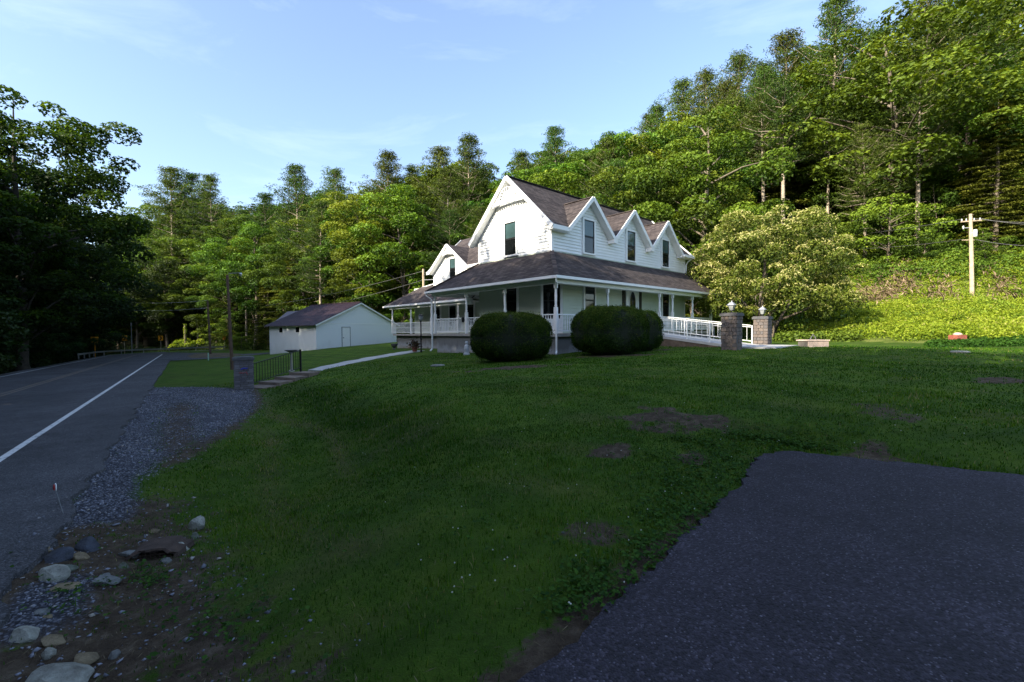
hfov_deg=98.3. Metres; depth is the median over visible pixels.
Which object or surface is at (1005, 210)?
young tree
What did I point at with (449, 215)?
white pine
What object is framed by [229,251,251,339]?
white pine
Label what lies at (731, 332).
stone pillar
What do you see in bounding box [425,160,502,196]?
broadleaf tree
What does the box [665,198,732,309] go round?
broadleaf tree
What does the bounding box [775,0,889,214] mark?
white pine
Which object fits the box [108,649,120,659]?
rock
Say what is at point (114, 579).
rock
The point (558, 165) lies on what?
broadleaf tree
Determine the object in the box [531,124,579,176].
white pine
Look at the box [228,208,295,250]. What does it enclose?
broadleaf tree
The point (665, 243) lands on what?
window
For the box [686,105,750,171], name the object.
white pine
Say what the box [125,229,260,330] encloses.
broadleaf tree
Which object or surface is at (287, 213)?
white pine
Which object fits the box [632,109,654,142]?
white pine
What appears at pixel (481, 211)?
white pine
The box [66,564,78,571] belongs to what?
rock
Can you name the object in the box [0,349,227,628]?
road
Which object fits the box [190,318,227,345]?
young tree
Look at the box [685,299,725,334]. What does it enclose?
young tree
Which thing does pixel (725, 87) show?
white pine
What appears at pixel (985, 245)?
young tree
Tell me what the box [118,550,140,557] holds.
rock
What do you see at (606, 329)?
clipped bush
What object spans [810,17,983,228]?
broadleaf tree
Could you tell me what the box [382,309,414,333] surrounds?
young tree
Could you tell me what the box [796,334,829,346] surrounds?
stone planter
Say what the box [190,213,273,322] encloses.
broadleaf tree
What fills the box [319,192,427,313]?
broadleaf tree
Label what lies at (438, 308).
window
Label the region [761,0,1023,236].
broadleaf tree
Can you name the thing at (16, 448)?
road edge line
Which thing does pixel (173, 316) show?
broadleaf tree
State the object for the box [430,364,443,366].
flat stone
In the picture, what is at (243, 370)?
flagstone pillar
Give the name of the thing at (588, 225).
window
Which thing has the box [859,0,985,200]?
white pine
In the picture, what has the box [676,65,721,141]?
white pine
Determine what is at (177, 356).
side road
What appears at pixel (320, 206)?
white pine
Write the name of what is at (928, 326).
brambles
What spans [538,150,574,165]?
broadleaf tree
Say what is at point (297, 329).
window
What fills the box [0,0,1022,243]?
sky
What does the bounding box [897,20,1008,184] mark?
broadleaf tree
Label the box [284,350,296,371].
bird bath
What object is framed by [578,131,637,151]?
broadleaf tree
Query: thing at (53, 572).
rock
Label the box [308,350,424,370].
garden path
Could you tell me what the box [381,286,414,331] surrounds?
young tree
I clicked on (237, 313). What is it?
broadleaf tree
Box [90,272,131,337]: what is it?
broadleaf tree
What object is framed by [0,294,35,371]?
understory tree
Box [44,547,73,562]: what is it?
rock
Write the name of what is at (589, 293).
window
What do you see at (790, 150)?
broadleaf tree
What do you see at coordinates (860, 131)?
white pine
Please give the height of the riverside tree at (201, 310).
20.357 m
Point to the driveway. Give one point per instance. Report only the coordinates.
(788, 566)
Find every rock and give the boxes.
[8,625,39,642]
[25,662,94,681]
[34,608,50,615]
[38,564,70,582]
[41,634,65,647]
[41,647,56,660]
[42,614,52,617]
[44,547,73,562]
[49,582,80,591]
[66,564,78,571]
[72,552,89,560]
[74,536,99,551]
[74,652,99,664]
[91,575,121,584]
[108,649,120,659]
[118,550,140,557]
[118,562,128,567]
[149,529,159,532]
[159,557,171,563]
[188,516,204,529]
[191,532,198,538]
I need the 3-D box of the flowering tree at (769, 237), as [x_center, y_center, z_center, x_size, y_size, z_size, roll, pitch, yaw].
[16.445,-4.162,28.543,10.574,8.850,10.165,0,1,0]
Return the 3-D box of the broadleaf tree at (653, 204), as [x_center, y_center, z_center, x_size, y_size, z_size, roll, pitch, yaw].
[18.221,-10.422,40.754,14.540,21.114,14.998,1,2,37]
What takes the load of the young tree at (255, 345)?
on the ground at (214, 372)
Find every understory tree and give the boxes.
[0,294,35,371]
[0,312,28,371]
[1,324,69,371]
[54,317,127,359]
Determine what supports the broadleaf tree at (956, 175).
on the ground at (214, 372)
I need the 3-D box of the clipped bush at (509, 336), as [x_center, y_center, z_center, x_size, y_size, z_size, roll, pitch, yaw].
[-0.020,-0.207,16.934,3.405,2.028,2.622,0,1,0]
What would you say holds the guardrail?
on the ground at (214, 372)
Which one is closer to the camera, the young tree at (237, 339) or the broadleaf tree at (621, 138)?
the broadleaf tree at (621, 138)
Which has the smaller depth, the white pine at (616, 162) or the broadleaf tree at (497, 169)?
the white pine at (616, 162)
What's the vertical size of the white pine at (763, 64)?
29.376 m
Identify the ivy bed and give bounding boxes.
[923,334,1023,347]
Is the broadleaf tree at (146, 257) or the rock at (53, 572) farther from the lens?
the broadleaf tree at (146, 257)
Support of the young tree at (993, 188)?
on the ground at (214, 372)
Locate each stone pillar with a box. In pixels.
[719,312,743,349]
[752,316,772,344]
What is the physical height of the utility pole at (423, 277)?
8.004 m
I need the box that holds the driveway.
[517,451,1023,681]
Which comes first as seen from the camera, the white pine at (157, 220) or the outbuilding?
the outbuilding
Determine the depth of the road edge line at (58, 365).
37.96 m
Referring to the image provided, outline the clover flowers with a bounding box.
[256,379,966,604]
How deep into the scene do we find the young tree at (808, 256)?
45.53 m
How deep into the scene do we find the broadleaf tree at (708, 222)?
41.21 m
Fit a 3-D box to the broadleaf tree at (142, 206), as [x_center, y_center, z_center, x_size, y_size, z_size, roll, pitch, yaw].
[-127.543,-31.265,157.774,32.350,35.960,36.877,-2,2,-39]
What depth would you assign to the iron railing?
19.84 m
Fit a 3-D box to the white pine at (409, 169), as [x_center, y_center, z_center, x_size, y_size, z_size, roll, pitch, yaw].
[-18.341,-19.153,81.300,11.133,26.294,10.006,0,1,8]
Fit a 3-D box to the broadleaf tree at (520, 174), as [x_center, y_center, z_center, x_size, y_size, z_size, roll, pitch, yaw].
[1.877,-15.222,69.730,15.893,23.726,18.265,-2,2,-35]
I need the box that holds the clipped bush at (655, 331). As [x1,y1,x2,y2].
[640,309,664,350]
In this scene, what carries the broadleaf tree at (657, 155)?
on the ground at (214, 372)
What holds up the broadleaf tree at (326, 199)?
on the ground at (214, 372)
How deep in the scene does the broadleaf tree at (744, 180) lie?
52.93 m
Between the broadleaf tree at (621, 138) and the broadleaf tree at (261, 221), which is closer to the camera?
the broadleaf tree at (621, 138)
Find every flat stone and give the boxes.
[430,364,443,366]
[950,351,969,352]
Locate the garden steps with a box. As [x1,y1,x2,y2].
[254,371,319,388]
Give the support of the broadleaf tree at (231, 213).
on the ground at (214, 372)
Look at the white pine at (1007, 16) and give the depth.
52.73 m
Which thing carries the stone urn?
on the ground at (214, 372)
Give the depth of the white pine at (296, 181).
81.86 m
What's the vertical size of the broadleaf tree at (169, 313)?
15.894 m
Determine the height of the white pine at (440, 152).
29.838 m
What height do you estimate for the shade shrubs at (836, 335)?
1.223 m
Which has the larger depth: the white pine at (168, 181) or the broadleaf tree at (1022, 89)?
the white pine at (168, 181)
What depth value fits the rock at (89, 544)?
4.48 m
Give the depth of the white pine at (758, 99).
51.42 m
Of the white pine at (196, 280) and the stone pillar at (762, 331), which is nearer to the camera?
the stone pillar at (762, 331)
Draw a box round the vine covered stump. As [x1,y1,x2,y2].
[168,324,204,349]
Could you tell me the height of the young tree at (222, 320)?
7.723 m
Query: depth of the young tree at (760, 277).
39.06 m
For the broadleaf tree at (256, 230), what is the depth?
81.84 m
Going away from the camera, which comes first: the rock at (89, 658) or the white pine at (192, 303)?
the rock at (89, 658)
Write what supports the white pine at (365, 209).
on the ground at (214, 372)
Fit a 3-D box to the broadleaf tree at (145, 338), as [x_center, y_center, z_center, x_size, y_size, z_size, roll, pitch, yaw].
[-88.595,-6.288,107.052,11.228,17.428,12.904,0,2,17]
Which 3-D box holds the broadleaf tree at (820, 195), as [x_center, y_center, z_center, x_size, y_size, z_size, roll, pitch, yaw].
[40.589,-18.374,51.855,14.635,15.515,17.219,0,1,3]
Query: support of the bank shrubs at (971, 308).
on the ground at (214, 372)
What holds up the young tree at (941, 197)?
on the ground at (214, 372)
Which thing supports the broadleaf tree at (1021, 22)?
on the ground at (214, 372)
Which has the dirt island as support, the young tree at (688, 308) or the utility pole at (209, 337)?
the utility pole at (209, 337)
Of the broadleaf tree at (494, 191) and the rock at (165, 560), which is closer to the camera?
the rock at (165, 560)
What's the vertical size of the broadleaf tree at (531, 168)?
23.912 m
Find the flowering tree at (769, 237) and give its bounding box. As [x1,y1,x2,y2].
[685,204,869,338]
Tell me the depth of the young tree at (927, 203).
45.68 m
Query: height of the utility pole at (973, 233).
6.931 m
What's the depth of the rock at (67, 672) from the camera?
2.68 m
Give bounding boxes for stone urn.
[391,343,397,349]
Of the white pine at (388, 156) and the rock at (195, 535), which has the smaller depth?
the rock at (195, 535)
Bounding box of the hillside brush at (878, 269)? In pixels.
[786,223,1023,286]
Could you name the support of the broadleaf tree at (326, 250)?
on the ground at (214, 372)
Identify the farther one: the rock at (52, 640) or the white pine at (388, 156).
the white pine at (388, 156)
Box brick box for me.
[948,332,966,339]
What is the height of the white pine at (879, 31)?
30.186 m
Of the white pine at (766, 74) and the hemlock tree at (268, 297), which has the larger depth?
the hemlock tree at (268, 297)
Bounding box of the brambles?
[772,246,1023,340]
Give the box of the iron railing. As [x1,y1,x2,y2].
[253,349,301,382]
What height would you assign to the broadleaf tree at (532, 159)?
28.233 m
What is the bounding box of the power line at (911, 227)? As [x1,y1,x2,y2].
[856,219,960,234]
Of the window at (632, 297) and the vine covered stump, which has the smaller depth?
the window at (632, 297)
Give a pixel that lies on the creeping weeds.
(595, 585)
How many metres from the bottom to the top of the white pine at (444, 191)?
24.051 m
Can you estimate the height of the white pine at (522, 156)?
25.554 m
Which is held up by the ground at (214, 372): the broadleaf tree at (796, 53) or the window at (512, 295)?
the broadleaf tree at (796, 53)
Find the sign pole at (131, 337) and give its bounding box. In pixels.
[130,323,132,353]
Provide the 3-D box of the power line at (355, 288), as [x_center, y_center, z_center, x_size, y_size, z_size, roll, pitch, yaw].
[-22.364,-6.189,54.853,31.958,2.391,0.028,1,2,34]
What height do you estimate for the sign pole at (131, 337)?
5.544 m
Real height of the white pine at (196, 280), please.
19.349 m
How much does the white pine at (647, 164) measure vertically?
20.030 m
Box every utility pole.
[207,300,211,353]
[422,269,424,286]
[960,214,981,295]
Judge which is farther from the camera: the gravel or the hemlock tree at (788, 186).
the hemlock tree at (788, 186)
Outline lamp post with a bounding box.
[418,313,422,351]
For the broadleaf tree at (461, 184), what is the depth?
70.41 m
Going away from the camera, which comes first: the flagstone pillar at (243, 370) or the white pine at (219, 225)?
the flagstone pillar at (243, 370)
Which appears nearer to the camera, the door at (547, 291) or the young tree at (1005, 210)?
the door at (547, 291)
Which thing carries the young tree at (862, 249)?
on the ground at (214, 372)
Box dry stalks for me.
[849,253,1022,311]
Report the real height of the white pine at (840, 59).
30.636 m
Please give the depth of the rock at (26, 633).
3.06 m
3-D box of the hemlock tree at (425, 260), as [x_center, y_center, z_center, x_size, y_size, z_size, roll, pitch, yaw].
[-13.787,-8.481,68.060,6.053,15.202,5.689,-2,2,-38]
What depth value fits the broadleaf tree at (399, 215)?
59.11 m
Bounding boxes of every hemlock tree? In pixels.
[123,327,141,343]
[244,264,282,346]
[258,238,317,331]
[354,185,413,315]
[407,237,431,310]
[751,70,858,234]
[934,88,1023,252]
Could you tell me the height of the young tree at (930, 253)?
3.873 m
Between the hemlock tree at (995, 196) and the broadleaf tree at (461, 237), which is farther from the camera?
the broadleaf tree at (461, 237)
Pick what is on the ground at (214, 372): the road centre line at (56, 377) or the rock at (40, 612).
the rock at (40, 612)
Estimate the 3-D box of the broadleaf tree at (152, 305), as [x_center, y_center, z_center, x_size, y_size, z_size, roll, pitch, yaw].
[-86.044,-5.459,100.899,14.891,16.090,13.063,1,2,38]
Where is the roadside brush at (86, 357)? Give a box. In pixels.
[0,310,262,373]
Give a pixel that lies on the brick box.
(957, 335)
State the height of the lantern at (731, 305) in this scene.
0.499 m
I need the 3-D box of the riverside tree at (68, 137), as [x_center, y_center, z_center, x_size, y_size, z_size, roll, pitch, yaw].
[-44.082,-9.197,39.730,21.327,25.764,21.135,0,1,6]
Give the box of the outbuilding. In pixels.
[264,302,400,353]
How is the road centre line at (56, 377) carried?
on the road at (64, 453)
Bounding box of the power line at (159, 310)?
[137,308,200,310]
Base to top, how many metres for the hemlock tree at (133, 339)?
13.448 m
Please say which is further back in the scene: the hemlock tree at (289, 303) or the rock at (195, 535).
the hemlock tree at (289, 303)
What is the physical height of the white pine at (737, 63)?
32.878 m
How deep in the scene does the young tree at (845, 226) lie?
46.21 m
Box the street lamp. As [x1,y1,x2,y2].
[226,273,241,369]
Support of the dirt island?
on the side road at (177, 356)
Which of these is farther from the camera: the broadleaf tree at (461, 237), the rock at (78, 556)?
the broadleaf tree at (461, 237)
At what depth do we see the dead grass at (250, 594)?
3.26 m
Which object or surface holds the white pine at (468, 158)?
on the ground at (214, 372)
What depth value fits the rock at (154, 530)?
5.10 m
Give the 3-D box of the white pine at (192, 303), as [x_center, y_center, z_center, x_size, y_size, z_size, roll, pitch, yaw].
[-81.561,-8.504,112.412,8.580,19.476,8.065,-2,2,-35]
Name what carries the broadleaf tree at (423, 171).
on the ground at (214, 372)
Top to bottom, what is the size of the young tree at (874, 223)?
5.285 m
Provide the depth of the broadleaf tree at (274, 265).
70.21 m
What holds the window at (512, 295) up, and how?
in the farmhouse
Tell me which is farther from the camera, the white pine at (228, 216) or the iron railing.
the white pine at (228, 216)
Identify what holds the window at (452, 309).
in the farmhouse
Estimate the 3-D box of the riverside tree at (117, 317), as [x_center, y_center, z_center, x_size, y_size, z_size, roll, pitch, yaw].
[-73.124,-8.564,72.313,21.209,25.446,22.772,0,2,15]
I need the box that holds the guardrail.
[78,346,226,358]
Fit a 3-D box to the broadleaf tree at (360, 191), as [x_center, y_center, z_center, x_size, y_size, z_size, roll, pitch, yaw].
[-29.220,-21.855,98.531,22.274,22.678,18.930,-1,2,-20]
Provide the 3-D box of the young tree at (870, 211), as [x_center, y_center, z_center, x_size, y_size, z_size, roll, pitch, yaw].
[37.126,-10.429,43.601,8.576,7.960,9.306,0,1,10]
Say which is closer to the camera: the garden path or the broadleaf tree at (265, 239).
the garden path
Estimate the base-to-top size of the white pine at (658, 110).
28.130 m
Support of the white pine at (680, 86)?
on the ground at (214, 372)
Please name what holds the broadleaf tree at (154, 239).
on the ground at (214, 372)
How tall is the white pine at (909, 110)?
18.808 m
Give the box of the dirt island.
[188,353,240,357]
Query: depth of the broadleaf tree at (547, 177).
56.16 m
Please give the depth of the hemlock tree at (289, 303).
77.06 m
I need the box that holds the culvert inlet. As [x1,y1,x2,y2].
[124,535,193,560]
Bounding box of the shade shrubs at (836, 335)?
[772,321,869,341]
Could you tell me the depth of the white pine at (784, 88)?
48.44 m
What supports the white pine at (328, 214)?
on the ground at (214, 372)
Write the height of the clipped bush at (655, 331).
1.942 m
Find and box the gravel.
[1,386,567,681]
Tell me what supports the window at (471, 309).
in the farmhouse
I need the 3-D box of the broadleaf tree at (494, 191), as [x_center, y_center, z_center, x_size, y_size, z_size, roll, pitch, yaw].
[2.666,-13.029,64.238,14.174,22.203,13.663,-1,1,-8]
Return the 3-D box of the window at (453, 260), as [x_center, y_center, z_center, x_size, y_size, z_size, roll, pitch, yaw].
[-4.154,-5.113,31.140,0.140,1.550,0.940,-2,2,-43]
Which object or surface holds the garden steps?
on the ground at (214, 372)
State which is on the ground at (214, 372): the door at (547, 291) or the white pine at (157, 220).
the white pine at (157, 220)
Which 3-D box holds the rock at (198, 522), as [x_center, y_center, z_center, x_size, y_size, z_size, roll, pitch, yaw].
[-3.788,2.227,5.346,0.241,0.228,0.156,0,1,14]
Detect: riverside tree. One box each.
[0,84,155,370]
[0,161,88,338]
[0,176,36,297]
[5,178,135,351]
[22,202,140,326]
[48,210,165,341]
[119,258,205,345]
[173,257,250,325]
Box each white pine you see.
[130,165,204,339]
[149,205,190,264]
[153,169,215,324]
[169,172,240,264]
[176,269,199,337]
[185,274,209,346]
[200,217,240,259]
[201,212,236,303]
[219,209,248,236]
[226,192,282,327]
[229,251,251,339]
[252,163,323,307]
[257,209,294,256]
[279,199,348,303]
[302,166,353,242]
[305,190,344,300]
[347,149,416,286]
[354,193,380,307]
[390,163,424,248]
[404,146,475,251]
[407,164,484,278]
[418,208,473,278]
[428,132,496,229]
[459,205,487,238]
[495,148,539,179]
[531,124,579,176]
[560,148,604,197]
[570,136,638,211]
[580,158,661,218]
[623,97,685,159]
[623,155,689,240]
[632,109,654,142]
[638,76,700,219]
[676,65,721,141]
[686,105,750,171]
[689,74,766,206]
[700,89,765,174]
[707,44,767,103]
[730,92,804,268]
[731,74,824,223]
[736,61,786,203]
[739,56,792,202]
[740,98,771,230]
[747,27,837,218]
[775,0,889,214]
[808,116,869,223]
[815,42,849,97]
[826,120,912,258]
[838,21,916,131]
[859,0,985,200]
[866,62,971,252]
[930,0,1023,166]
[953,13,1023,176]
[997,0,1023,73]
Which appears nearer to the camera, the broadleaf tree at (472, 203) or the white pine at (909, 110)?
the white pine at (909, 110)
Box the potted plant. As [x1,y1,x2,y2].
[406,338,422,351]
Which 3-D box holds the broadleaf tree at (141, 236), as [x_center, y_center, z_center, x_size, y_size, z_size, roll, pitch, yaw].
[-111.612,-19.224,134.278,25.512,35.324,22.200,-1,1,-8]
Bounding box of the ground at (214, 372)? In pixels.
[0,222,1023,681]
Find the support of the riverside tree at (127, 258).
on the ground at (214, 372)
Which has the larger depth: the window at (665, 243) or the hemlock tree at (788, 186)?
the hemlock tree at (788, 186)
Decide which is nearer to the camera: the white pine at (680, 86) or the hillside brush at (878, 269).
the hillside brush at (878, 269)
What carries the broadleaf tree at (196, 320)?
on the ground at (214, 372)
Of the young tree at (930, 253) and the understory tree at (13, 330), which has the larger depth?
the young tree at (930, 253)
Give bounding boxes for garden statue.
[463,341,469,354]
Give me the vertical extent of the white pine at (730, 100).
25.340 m
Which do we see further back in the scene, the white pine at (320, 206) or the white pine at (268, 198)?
the white pine at (268, 198)
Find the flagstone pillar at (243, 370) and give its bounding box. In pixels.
[232,356,253,389]
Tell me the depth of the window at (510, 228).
22.34 m
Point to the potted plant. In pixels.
(415, 345)
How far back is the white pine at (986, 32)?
49.28 m
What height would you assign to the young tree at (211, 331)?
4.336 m
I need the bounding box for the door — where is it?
[341,327,350,346]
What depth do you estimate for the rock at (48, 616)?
3.32 m
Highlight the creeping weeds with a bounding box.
[9,375,1004,681]
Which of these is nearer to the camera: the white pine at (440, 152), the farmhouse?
the farmhouse
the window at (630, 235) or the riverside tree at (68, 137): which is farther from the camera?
the riverside tree at (68, 137)
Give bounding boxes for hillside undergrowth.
[152,186,1022,348]
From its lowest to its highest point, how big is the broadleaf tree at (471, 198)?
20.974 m
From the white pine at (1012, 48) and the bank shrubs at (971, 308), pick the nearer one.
the bank shrubs at (971, 308)
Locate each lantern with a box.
[728,301,735,312]
[759,306,766,315]
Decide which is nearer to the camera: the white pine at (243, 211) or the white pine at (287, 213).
the white pine at (287, 213)
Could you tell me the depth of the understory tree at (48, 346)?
43.78 m
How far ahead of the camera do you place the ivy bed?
17.35 m
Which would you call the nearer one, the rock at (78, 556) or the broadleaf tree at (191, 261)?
the rock at (78, 556)
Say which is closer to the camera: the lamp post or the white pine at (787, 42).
the lamp post
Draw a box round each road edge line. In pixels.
[0,354,162,461]
[1,350,200,376]
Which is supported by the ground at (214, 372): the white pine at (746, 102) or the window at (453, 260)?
the white pine at (746, 102)
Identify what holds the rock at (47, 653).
on the ground at (214, 372)
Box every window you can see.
[295,327,299,332]
[433,306,441,326]
[448,304,457,326]
[449,257,456,277]
[465,303,475,326]
[503,218,518,257]
[506,288,518,312]
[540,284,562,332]
[582,217,595,255]
[582,286,595,309]
[625,228,636,262]
[626,291,638,307]
[660,238,669,268]
[661,294,669,319]
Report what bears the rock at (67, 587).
on the ground at (214, 372)
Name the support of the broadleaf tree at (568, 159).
on the ground at (214, 372)
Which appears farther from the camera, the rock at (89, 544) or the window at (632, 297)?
the window at (632, 297)
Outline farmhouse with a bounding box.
[382,175,797,354]
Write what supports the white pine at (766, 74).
on the ground at (214, 372)
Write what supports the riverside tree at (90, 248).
on the ground at (214, 372)
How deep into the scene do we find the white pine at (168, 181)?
119.56 m
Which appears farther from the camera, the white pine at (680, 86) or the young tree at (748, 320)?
the white pine at (680, 86)
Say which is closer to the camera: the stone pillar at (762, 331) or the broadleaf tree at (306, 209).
the stone pillar at (762, 331)
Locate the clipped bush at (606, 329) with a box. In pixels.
[570,303,652,354]
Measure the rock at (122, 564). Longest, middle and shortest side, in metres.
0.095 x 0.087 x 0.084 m
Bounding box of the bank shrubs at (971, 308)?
[854,286,1023,324]
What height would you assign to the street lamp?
6.534 m
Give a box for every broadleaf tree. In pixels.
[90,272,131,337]
[95,204,165,242]
[107,220,170,268]
[108,284,172,348]
[116,251,183,344]
[118,222,210,270]
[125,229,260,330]
[125,292,161,347]
[134,283,195,347]
[144,198,251,250]
[154,273,180,343]
[161,268,262,331]
[176,221,219,264]
[184,272,260,330]
[185,221,292,348]
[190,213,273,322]
[212,220,302,310]
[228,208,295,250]
[241,232,339,313]
[286,191,374,307]
[296,199,316,231]
[298,205,412,297]
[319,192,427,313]
[344,183,453,331]
[356,186,380,201]
[372,164,484,281]
[406,168,498,259]
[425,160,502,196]
[443,192,495,242]
[448,222,477,243]
[459,185,491,221]
[481,166,559,206]
[492,176,553,193]
[501,149,563,177]
[513,157,567,178]
[528,168,591,196]
[538,136,628,197]
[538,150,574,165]
[553,142,652,187]
[567,129,705,209]
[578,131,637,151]
[585,150,734,302]
[623,104,800,327]
[623,128,767,246]
[624,110,756,311]
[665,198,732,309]
[740,72,849,220]
[755,42,862,191]
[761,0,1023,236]
[769,112,928,233]
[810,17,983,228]
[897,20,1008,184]
[897,59,1023,228]
[941,0,1023,86]
[951,71,1023,177]
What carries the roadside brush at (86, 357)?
on the ground at (214, 372)
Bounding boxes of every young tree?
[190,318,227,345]
[202,329,217,343]
[212,315,244,344]
[214,329,238,347]
[232,332,252,349]
[247,333,264,349]
[299,298,334,308]
[335,297,358,302]
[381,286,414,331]
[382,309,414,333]
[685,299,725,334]
[700,294,752,331]
[735,260,808,321]
[737,279,779,322]
[773,235,830,275]
[793,209,858,268]
[801,224,877,278]
[844,193,958,265]
[851,207,900,246]
[901,227,946,260]
[903,181,985,239]
[910,177,977,233]
[941,165,1023,227]
[953,171,1023,224]
[963,228,1017,262]
[973,194,1023,241]
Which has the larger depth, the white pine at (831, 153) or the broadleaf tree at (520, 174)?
the broadleaf tree at (520, 174)
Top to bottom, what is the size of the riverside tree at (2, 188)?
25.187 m
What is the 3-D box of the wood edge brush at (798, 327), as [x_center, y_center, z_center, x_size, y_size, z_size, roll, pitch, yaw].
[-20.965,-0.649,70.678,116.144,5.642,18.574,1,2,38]
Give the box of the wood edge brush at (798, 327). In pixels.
[212,309,815,350]
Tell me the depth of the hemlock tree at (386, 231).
71.67 m
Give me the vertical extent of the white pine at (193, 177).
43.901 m
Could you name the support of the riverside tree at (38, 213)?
on the ground at (214, 372)
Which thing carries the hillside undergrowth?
on the ground at (214, 372)
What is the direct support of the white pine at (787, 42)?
on the ground at (214, 372)
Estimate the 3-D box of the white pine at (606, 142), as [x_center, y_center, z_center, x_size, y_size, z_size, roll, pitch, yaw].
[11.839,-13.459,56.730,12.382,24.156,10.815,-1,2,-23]
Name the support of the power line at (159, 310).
attached to the utility pole at (209, 337)
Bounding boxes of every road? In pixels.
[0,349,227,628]
[164,352,269,360]
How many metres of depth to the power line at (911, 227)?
38.67 m
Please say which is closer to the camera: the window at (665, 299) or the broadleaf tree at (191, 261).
the window at (665, 299)
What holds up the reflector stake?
on the ground at (214, 372)
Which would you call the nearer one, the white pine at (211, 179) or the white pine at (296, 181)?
the white pine at (296, 181)
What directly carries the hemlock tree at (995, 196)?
on the ground at (214, 372)
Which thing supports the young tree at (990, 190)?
on the ground at (214, 372)
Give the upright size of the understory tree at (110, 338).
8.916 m
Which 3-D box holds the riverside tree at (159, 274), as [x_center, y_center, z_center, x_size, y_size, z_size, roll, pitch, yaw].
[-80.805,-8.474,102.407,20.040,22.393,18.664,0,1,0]
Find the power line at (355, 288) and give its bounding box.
[272,271,421,304]
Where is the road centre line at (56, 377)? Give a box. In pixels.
[0,352,169,396]
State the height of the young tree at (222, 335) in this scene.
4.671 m
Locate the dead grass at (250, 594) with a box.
[3,405,724,681]
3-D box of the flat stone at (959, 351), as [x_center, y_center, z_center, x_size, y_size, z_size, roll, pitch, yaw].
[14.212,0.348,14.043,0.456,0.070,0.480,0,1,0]
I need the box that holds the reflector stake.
[53,483,63,513]
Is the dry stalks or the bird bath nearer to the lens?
the bird bath
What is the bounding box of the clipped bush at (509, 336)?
[470,310,552,361]
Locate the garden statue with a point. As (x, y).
(466, 348)
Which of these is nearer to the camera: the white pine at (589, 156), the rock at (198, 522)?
the rock at (198, 522)
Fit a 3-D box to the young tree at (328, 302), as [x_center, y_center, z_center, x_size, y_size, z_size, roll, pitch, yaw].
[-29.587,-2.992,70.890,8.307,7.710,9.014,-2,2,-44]
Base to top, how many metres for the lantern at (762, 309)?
0.499 m
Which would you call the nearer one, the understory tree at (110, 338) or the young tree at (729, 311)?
the young tree at (729, 311)
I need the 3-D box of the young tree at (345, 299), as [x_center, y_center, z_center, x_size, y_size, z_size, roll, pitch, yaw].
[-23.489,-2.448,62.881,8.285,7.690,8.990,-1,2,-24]

